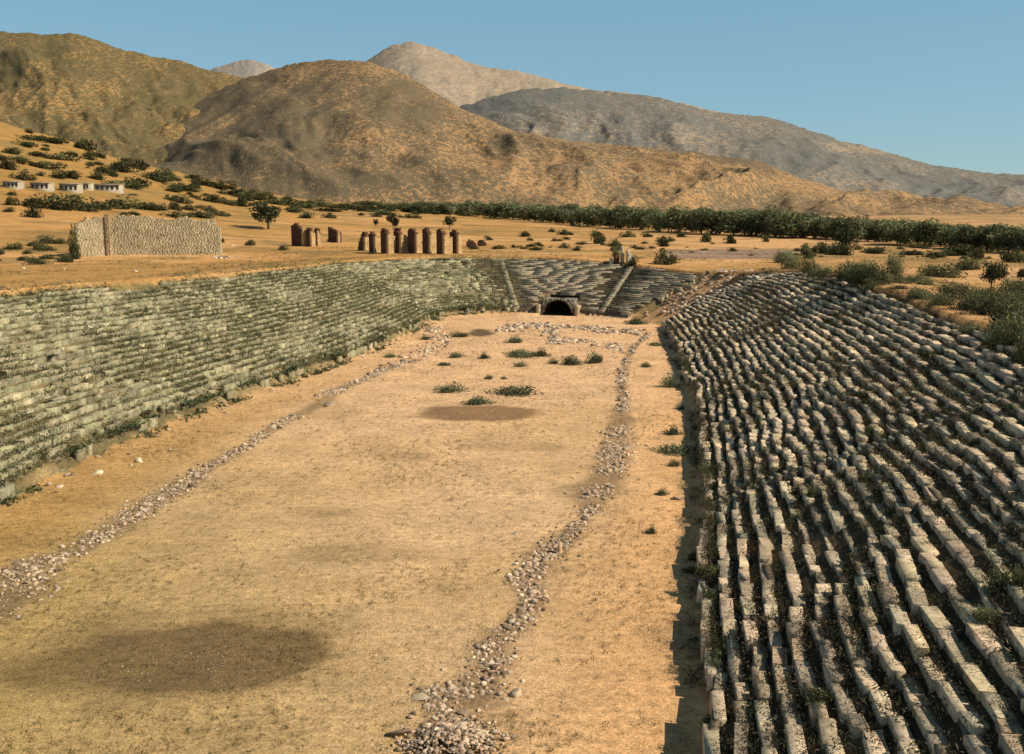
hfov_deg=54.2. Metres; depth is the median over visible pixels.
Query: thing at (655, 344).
bush
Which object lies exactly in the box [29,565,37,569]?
stone
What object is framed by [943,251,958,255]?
shrub
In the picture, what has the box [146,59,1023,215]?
mountain
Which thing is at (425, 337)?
bush
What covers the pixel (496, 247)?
shrub
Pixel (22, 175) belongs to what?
shrub
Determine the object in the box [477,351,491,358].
bush
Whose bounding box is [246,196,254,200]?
shrub
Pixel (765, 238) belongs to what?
shrub
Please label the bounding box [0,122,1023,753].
ground
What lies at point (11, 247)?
shrub
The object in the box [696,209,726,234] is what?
tree
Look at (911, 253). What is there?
shrub
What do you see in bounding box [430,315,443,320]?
bush
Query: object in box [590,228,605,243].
shrub
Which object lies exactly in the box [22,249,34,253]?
shrub
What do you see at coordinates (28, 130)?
shrub
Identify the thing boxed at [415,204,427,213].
tree
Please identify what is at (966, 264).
bush
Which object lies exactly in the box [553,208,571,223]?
tree
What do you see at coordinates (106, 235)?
ruined wall
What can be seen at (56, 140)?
shrub
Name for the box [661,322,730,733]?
weeds
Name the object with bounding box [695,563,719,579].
bush
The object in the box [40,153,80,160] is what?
shrub
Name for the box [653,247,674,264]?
shrub
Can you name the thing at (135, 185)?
shrub
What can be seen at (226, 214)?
shrub
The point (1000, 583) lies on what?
bush
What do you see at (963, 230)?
tree
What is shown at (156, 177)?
shrub
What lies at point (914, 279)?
bush
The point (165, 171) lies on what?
shrub
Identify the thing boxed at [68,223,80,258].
bush
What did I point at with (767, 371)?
bush
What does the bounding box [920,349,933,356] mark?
bush
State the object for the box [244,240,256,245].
shrub
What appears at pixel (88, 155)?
shrub
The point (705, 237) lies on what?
shrub
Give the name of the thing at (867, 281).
bush
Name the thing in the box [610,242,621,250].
shrub
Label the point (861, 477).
bush
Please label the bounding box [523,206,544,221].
tree
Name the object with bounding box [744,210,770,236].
tree
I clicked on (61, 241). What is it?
shrub
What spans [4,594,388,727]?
pebbles
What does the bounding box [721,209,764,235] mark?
tree
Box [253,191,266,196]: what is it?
shrub
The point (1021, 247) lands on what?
tree
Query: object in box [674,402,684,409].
bush
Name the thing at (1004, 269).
shrub
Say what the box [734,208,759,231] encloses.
tree
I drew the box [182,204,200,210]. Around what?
shrub
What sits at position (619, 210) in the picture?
tree
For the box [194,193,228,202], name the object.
shrub
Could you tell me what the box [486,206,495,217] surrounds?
tree
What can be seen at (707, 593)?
bush
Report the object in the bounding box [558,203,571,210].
tree
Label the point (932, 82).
sky
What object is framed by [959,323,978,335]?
bush
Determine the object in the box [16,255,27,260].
shrub
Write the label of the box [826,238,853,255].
shrub
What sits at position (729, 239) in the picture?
shrub
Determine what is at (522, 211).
tree
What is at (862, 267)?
bush
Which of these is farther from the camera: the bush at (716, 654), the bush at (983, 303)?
the bush at (983, 303)
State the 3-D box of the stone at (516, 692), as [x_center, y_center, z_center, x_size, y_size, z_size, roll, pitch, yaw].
[0.179,13.702,43.337,0.442,0.436,0.556,8,13,40]
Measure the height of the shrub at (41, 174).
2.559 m
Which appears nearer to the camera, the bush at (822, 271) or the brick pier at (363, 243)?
the bush at (822, 271)
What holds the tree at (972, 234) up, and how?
on the ground at (336, 508)
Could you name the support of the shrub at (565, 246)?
on the ground at (336, 508)
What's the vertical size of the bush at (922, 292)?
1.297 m
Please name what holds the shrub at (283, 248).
on the ground at (336, 508)
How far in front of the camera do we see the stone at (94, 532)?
64.79 m
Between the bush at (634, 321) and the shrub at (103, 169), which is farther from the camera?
the shrub at (103, 169)
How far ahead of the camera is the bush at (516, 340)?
156.77 m
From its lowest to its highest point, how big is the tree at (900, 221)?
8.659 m
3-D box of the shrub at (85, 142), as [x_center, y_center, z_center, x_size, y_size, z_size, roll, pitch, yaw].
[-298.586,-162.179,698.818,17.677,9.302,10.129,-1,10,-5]
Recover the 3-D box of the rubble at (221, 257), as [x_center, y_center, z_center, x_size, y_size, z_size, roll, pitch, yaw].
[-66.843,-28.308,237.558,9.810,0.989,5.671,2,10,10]
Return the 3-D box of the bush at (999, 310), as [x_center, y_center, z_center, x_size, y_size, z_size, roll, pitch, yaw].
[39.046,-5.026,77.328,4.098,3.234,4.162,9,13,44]
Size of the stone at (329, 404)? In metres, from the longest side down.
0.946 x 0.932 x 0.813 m
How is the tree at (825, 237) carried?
on the ground at (336, 508)
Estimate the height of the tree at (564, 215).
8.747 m
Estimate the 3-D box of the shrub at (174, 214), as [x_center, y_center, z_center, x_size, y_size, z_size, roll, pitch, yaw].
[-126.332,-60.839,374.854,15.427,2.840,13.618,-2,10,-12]
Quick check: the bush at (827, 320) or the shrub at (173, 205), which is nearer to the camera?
the bush at (827, 320)
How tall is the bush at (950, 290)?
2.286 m
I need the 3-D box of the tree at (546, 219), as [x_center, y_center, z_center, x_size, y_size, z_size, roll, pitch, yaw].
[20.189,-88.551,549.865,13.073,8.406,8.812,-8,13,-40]
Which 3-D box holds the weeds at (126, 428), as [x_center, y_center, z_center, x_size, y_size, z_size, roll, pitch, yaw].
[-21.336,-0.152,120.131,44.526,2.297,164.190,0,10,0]
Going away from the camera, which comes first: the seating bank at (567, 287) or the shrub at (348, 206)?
the seating bank at (567, 287)
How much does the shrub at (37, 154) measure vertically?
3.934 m
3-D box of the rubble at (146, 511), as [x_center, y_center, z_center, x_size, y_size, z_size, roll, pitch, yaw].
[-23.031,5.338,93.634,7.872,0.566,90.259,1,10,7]
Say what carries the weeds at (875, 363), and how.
on the seating bank at (819, 716)
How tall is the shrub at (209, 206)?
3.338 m
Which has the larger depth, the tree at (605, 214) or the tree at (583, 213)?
the tree at (583, 213)
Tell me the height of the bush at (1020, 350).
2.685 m
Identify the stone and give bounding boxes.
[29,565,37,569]
[90,530,97,534]
[91,470,102,474]
[134,457,142,462]
[188,483,197,487]
[324,401,333,406]
[385,728,409,735]
[410,692,429,700]
[456,708,469,714]
[491,664,500,669]
[509,687,521,696]
[526,589,538,594]
[529,599,537,604]
[558,542,561,552]
[676,642,683,648]
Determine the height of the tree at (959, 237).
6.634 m
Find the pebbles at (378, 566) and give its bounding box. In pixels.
[0,340,688,752]
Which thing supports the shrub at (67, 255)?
on the ground at (336, 508)
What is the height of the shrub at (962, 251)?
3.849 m
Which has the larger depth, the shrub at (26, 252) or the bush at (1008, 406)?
the shrub at (26, 252)
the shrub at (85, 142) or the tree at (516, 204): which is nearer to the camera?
the tree at (516, 204)
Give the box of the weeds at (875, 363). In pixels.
[665,265,1023,753]
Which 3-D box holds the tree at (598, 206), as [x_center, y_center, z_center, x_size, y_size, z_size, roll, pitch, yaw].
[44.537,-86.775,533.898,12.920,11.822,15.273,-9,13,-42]
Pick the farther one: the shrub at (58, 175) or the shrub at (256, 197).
the shrub at (256, 197)
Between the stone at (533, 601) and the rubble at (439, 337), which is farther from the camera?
the rubble at (439, 337)
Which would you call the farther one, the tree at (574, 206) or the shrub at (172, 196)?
the tree at (574, 206)
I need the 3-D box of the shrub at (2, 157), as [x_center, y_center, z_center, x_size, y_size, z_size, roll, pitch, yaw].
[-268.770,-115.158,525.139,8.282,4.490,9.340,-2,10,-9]
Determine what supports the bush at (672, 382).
on the ground at (336, 508)
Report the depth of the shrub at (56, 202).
344.55 m
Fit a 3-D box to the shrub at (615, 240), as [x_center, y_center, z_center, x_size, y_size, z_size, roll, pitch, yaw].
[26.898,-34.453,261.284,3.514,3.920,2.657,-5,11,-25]
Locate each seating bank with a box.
[0,258,516,501]
[470,259,695,316]
[662,272,1023,753]
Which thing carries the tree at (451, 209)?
on the ground at (336, 508)
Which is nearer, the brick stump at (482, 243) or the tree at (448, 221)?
the brick stump at (482, 243)
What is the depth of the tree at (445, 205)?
673.25 m
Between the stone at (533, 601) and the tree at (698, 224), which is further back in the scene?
the tree at (698, 224)
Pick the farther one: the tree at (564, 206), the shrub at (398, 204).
the shrub at (398, 204)
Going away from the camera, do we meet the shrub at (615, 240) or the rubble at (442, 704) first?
the rubble at (442, 704)
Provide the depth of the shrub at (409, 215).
537.81 m
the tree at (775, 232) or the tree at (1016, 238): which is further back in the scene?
the tree at (775, 232)
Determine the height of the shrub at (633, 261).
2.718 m
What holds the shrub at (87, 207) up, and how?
on the ground at (336, 508)
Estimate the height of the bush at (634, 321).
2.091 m
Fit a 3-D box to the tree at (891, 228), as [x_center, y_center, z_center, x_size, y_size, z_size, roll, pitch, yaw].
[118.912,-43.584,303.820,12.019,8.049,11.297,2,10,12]
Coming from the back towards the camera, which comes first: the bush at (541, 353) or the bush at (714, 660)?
the bush at (541, 353)
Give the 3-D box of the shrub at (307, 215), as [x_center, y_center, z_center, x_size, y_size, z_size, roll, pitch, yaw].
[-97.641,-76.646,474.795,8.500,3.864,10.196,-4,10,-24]
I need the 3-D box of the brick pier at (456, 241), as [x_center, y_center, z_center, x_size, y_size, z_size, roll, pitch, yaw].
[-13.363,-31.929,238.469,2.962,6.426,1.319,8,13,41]
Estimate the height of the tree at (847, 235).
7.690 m
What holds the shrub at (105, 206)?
on the ground at (336, 508)
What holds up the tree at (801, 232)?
on the ground at (336, 508)
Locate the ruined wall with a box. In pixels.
[74,214,221,256]
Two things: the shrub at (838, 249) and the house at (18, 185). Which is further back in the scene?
the house at (18, 185)
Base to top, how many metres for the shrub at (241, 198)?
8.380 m
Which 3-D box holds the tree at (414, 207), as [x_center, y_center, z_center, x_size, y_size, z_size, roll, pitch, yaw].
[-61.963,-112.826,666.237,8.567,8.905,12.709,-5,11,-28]
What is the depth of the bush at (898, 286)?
114.97 m
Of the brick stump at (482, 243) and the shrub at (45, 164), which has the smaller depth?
the brick stump at (482, 243)
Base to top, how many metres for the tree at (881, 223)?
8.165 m
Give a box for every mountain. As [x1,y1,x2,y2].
[0,31,242,164]
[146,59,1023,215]
[210,59,275,77]
[367,41,718,112]
[460,87,1023,206]
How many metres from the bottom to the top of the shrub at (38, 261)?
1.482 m
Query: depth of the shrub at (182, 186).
559.63 m
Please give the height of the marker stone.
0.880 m
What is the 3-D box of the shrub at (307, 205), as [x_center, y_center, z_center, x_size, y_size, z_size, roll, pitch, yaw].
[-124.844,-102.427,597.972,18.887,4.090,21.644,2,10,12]
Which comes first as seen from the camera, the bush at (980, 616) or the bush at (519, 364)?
the bush at (980, 616)
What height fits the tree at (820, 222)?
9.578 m
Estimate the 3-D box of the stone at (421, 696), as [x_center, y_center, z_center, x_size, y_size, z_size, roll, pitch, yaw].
[-4.017,13.809,43.091,1.056,0.236,0.581,-15,19,4]
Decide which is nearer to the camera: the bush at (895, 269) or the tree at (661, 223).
the bush at (895, 269)
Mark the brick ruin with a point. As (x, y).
(308, 237)
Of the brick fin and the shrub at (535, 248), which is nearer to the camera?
the shrub at (535, 248)
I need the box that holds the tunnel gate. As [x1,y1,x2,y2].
[536,297,580,315]
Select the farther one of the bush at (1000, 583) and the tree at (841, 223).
the tree at (841, 223)
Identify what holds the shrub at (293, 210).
on the ground at (336, 508)
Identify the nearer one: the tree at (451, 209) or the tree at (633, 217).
the tree at (633, 217)
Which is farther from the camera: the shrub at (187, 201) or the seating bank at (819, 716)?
the shrub at (187, 201)
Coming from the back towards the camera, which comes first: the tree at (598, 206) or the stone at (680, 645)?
the tree at (598, 206)
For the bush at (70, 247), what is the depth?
244.99 m
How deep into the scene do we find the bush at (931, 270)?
160.15 m
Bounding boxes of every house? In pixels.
[1,181,24,189]
[29,182,54,191]
[58,183,83,192]
[83,183,93,190]
[94,184,124,193]
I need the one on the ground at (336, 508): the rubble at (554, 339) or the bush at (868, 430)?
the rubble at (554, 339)
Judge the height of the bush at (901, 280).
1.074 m
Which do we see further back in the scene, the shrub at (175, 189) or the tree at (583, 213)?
the shrub at (175, 189)
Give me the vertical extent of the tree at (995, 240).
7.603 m
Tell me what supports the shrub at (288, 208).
on the ground at (336, 508)
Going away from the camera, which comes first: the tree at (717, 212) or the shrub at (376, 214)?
the tree at (717, 212)
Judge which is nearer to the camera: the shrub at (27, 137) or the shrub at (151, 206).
the shrub at (151, 206)
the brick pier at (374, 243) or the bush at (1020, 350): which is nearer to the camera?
the bush at (1020, 350)
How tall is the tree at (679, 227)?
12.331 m
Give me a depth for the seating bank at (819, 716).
52.77 m
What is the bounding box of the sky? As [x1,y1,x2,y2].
[0,0,1023,174]
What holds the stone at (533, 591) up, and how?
on the ground at (336, 508)
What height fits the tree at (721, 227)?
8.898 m
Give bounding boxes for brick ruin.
[291,223,320,246]
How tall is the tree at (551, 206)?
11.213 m
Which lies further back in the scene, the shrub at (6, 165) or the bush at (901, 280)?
the shrub at (6, 165)
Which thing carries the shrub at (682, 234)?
on the ground at (336, 508)
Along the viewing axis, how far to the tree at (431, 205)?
666.74 m
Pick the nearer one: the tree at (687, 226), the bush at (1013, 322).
the bush at (1013, 322)
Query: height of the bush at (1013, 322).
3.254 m
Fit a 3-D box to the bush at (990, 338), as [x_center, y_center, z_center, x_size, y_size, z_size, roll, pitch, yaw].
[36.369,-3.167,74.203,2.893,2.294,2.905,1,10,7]
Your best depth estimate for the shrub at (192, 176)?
708.42 m
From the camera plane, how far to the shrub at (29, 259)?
216.89 m
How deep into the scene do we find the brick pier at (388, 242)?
245.17 m
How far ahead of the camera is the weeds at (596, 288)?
201.00 m
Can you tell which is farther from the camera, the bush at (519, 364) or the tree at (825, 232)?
the tree at (825, 232)
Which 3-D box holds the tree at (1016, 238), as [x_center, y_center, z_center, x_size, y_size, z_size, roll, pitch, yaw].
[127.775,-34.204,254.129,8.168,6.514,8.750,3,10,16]
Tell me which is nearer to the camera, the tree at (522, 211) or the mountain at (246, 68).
the tree at (522, 211)
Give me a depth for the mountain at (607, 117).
3930.81 m
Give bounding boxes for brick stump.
[466,239,476,246]
[478,240,486,245]
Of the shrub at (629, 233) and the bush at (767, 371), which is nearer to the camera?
the bush at (767, 371)
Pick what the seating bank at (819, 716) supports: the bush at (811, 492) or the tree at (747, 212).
the bush at (811, 492)
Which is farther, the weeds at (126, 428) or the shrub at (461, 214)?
the shrub at (461, 214)
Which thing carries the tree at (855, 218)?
on the ground at (336, 508)
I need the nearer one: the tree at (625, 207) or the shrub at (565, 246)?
the shrub at (565, 246)
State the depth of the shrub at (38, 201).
342.40 m
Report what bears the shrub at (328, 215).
on the ground at (336, 508)
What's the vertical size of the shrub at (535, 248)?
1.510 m
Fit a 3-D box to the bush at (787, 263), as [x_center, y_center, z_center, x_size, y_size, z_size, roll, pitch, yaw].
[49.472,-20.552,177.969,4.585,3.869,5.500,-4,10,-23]
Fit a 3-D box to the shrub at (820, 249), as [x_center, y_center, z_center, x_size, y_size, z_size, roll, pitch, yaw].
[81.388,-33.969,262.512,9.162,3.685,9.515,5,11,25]
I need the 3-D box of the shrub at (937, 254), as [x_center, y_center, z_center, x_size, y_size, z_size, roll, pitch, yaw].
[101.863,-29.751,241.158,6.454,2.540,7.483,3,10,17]
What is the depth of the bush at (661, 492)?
73.50 m
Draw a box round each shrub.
[0,155,7,160]
[0,155,19,170]
[1,147,24,153]
[2,207,15,211]
[2,242,26,249]
[4,196,19,205]
[5,190,18,195]
[8,155,32,162]
[8,170,37,179]
[10,139,38,146]
[14,134,49,139]
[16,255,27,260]
[19,193,54,207]
[20,203,44,217]
[21,258,52,264]
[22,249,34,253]
[25,255,36,262]
[26,128,34,132]
[26,134,69,143]
[27,162,40,166]
[27,240,42,245]
[28,151,50,156]
[32,241,47,249]
[35,161,67,168]
[35,171,46,175]
[35,234,59,243]
[37,244,56,250]
[38,254,58,259]
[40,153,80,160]
[43,193,76,210]
[46,238,68,243]
[48,169,68,179]
[53,253,73,261]
[54,194,102,211]
[57,254,74,262]
[59,151,77,156]
[61,170,81,178]
[73,138,97,150]
[80,149,97,160]
[84,201,117,209]
[85,161,95,165]
[86,170,106,179]
[90,152,106,158]
[93,165,116,172]
[100,180,148,188]
[104,194,145,208]
[107,171,118,176]
[110,158,145,172]
[118,157,149,169]
[124,176,151,185]
[127,211,140,215]
[133,201,170,209]
[136,171,179,181]
[151,165,175,179]
[153,211,195,217]
[157,204,170,210]
[162,182,191,190]
[162,194,189,201]
[168,186,179,191]
[168,197,181,210]
[171,197,193,203]
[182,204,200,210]
[185,184,203,191]
[187,177,214,184]
[187,209,217,217]
[188,172,200,180]
[189,180,202,188]
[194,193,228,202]
[199,205,215,210]
[205,180,237,189]
[211,211,231,216]
[221,199,250,205]
[227,188,252,195]
[230,192,249,196]
[236,193,246,206]
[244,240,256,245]
[245,195,269,199]
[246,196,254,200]
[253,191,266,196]
[263,198,304,204]
[278,244,289,250]
[283,202,319,207]
[283,204,307,211]
[286,208,301,212]
[297,211,314,218]
[298,199,335,206]
[308,207,342,211]
[320,212,335,217]
[337,202,365,209]
[351,205,384,211]
[352,200,390,205]
[369,209,398,214]
[370,212,381,216]
[374,202,384,207]
[385,204,397,211]
[394,202,410,206]
[397,204,410,211]
[404,213,422,218]
[456,212,467,215]
[468,244,479,248]
[492,245,505,248]
[517,231,531,236]
[528,245,543,249]
[556,229,569,234]
[558,243,570,248]
[572,245,580,250]
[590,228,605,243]
[609,238,618,249]
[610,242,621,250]
[611,246,619,255]
[617,230,636,236]
[626,255,639,266]
[640,232,653,236]
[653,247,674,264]
[655,235,669,246]
[669,254,680,262]
[676,231,687,236]
[700,229,711,241]
[723,234,736,243]
[761,235,769,241]
[799,242,814,258]
[809,241,833,252]
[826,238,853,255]
[860,247,870,252]
[865,246,892,253]
[897,250,924,255]
[906,242,926,247]
[921,248,947,257]
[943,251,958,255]
[944,242,977,255]
[970,245,984,259]
[983,261,1012,277]
[998,251,1016,259]
[1001,246,1023,262]
[1015,268,1023,276]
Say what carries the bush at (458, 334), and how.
on the ground at (336, 508)
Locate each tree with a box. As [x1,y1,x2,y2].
[245,201,280,228]
[385,213,399,230]
[406,203,415,210]
[411,201,425,211]
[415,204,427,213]
[419,201,436,213]
[435,202,454,214]
[440,206,456,214]
[442,215,456,229]
[451,203,464,213]
[454,201,472,213]
[471,200,492,216]
[479,203,498,217]
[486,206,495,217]
[492,202,505,218]
[493,202,520,218]
[497,201,523,219]
[509,205,521,218]
[517,205,534,220]
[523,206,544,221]
[528,205,553,221]
[538,210,554,221]
[539,204,562,209]
[542,207,564,222]
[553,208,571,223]
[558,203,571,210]
[559,210,584,224]
[566,202,583,221]
[569,207,585,225]
[579,206,594,225]
[585,207,611,226]
[586,203,604,223]
[593,208,623,227]
[608,209,632,228]
[611,206,640,227]
[613,204,630,210]
[626,208,658,229]
[639,205,659,229]
[641,211,665,228]
[651,207,678,231]
[662,204,691,232]
[672,212,707,232]
[683,208,714,233]
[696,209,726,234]
[703,209,730,233]
[713,215,749,234]
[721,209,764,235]
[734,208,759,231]
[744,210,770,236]
[751,205,781,235]
[767,209,809,237]
[767,221,789,236]
[783,211,823,238]
[796,214,828,238]
[807,215,844,238]
[819,221,839,239]
[827,215,853,239]
[834,225,858,247]
[839,219,858,238]
[844,214,874,240]
[847,218,884,241]
[866,222,883,241]
[875,219,897,241]
[882,218,906,243]
[882,220,918,244]
[896,220,932,245]
[915,218,944,246]
[924,230,946,245]
[936,225,963,247]
[937,222,950,243]
[951,227,971,246]
[958,224,986,247]
[962,224,998,250]
[978,223,1018,250]
[979,261,1005,287]
[986,225,1023,252]
[998,231,1023,251]
[1014,232,1023,252]
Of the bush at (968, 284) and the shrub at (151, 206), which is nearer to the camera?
the bush at (968, 284)
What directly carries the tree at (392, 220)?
on the ground at (336, 508)
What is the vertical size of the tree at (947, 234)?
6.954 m
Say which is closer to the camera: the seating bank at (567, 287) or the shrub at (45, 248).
the seating bank at (567, 287)
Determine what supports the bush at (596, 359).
on the ground at (336, 508)
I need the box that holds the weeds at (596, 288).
[512,256,690,310]
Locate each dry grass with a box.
[0,245,1023,315]
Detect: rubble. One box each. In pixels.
[0,361,412,619]
[211,255,250,258]
[365,322,453,373]
[371,710,516,753]
[399,335,649,753]
[495,321,652,336]
[540,327,637,353]
[644,268,766,320]
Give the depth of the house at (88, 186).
426.05 m
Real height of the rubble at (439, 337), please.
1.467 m
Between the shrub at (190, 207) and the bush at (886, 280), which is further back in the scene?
the shrub at (190, 207)
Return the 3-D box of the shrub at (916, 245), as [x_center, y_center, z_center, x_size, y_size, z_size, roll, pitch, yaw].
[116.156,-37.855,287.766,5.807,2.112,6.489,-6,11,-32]
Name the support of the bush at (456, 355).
on the ground at (336, 508)
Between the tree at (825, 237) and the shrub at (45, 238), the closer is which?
the shrub at (45, 238)
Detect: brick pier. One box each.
[358,232,368,250]
[369,231,380,252]
[380,228,395,253]
[393,228,407,252]
[408,228,421,252]
[422,227,436,253]
[436,228,452,253]
[450,229,461,253]
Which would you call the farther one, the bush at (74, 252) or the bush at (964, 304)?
the bush at (74, 252)
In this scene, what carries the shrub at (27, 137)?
on the ground at (336, 508)
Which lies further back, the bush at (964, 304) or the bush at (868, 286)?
the bush at (868, 286)
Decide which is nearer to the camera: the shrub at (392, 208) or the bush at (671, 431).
the bush at (671, 431)
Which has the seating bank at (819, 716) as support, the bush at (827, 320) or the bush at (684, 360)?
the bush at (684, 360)
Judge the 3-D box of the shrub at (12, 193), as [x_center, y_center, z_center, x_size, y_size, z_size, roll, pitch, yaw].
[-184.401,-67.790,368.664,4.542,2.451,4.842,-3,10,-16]
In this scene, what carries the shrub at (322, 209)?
on the ground at (336, 508)
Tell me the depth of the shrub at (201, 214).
390.42 m
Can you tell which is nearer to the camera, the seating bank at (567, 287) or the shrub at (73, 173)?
the seating bank at (567, 287)
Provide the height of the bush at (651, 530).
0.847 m
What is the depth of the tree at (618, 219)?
454.49 m
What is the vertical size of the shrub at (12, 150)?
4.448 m
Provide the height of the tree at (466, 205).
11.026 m
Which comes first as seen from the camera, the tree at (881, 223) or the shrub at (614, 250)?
the shrub at (614, 250)
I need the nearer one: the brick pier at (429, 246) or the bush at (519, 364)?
the bush at (519, 364)
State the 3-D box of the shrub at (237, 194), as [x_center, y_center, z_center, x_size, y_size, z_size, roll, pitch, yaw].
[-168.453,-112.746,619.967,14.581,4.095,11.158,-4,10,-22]
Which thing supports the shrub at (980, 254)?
on the ground at (336, 508)
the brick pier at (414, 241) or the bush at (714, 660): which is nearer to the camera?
the bush at (714, 660)
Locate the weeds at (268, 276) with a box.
[0,252,522,484]
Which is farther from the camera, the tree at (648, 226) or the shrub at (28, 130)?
the shrub at (28, 130)
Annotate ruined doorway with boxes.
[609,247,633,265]
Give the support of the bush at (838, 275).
on the ground at (336, 508)
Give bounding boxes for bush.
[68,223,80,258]
[68,236,72,252]
[381,352,396,357]
[420,334,429,339]
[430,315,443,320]
[433,381,469,392]
[436,362,450,365]
[443,330,469,337]
[450,351,465,358]
[459,395,496,405]
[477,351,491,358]
[484,385,543,396]
[502,334,522,342]
[503,349,539,358]
[513,360,528,366]
[532,346,551,356]
[545,358,557,363]
[559,354,583,365]
[584,350,602,363]
[623,315,650,324]
[640,362,651,367]
[645,523,656,533]
[646,342,664,345]
[649,443,696,456]
[653,487,669,495]
[658,372,680,387]
[662,424,682,435]
[665,458,680,466]
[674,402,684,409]
[680,565,696,576]
[681,357,689,364]
[686,550,695,561]
[690,422,697,430]
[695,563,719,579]
[695,713,732,727]
[703,588,715,597]
[706,649,726,659]
[706,657,726,668]
[760,369,769,374]
[771,247,791,262]
[777,251,804,269]
[798,256,820,272]
[804,264,835,277]
[804,484,819,497]
[804,687,834,707]
[823,318,832,322]
[834,260,863,279]
[839,258,881,283]
[846,263,888,283]
[854,473,871,480]
[858,391,870,398]
[859,280,887,291]
[861,277,884,284]
[863,425,875,434]
[871,270,894,284]
[884,250,905,278]
[887,284,909,289]
[892,276,913,283]
[903,273,927,279]
[905,285,932,298]
[906,290,932,299]
[908,276,921,281]
[914,277,939,285]
[915,261,968,277]
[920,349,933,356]
[921,291,960,307]
[928,278,977,300]
[943,281,976,292]
[946,255,987,269]
[946,288,993,310]
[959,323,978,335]
[966,604,997,620]
[967,285,1003,298]
[968,286,1023,314]
[970,438,979,443]
[972,608,1000,624]
[978,320,1007,349]
[981,561,1013,595]
[987,291,1023,328]
[994,301,1023,346]
[995,278,1023,307]
[997,275,1023,292]
[1002,403,1012,409]
[1008,563,1023,586]
[1010,328,1023,361]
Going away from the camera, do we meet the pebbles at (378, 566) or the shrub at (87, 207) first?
the pebbles at (378, 566)
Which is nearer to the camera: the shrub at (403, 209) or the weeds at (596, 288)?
the weeds at (596, 288)
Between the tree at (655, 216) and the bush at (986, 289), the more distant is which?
the tree at (655, 216)
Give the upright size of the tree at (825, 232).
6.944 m
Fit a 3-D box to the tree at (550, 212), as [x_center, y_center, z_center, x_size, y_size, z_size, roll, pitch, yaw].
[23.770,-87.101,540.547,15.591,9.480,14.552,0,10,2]
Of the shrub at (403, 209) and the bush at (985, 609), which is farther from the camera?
the shrub at (403, 209)
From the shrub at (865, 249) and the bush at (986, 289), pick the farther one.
the shrub at (865, 249)
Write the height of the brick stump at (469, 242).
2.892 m
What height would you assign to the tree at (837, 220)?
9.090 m
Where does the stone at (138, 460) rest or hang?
on the ground at (336, 508)
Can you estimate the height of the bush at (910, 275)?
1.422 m
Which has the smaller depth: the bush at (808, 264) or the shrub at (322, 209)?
the bush at (808, 264)
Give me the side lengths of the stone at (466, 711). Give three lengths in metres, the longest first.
0.606 x 0.415 x 0.210 m
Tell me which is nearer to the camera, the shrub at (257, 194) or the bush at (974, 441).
the bush at (974, 441)
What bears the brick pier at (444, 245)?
on the ground at (336, 508)
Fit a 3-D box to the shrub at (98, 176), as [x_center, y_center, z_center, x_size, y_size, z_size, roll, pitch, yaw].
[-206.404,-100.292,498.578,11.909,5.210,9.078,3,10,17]
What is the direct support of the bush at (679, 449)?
on the ground at (336, 508)
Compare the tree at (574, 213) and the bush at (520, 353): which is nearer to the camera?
the bush at (520, 353)
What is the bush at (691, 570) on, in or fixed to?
on the ground at (336, 508)
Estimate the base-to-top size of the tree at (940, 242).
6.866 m
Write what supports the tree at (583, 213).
on the ground at (336, 508)
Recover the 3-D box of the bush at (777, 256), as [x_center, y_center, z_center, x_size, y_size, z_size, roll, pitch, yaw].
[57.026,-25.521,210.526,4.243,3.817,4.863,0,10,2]
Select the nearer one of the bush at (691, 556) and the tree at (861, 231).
the bush at (691, 556)
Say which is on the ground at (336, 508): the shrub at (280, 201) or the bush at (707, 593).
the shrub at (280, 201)
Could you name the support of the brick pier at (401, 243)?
on the ground at (336, 508)
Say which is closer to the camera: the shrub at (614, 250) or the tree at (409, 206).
the shrub at (614, 250)
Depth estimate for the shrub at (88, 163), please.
572.16 m
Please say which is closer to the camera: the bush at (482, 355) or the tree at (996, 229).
the bush at (482, 355)
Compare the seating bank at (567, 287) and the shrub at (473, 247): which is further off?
the shrub at (473, 247)
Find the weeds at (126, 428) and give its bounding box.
[0,304,509,505]
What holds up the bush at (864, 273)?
on the ground at (336, 508)
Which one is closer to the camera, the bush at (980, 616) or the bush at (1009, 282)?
the bush at (980, 616)
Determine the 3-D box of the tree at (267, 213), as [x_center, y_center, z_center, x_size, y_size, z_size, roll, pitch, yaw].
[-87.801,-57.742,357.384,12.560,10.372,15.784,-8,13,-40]
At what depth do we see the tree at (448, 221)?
415.89 m
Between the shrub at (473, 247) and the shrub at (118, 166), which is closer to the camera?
the shrub at (473, 247)
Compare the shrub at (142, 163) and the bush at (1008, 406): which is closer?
the bush at (1008, 406)
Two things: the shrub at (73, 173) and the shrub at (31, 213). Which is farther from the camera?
the shrub at (73, 173)
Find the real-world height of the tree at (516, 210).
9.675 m
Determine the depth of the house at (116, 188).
440.48 m
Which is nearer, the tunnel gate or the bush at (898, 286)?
the bush at (898, 286)
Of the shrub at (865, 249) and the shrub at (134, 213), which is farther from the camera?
the shrub at (134, 213)
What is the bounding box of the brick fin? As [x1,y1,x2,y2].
[328,227,341,242]

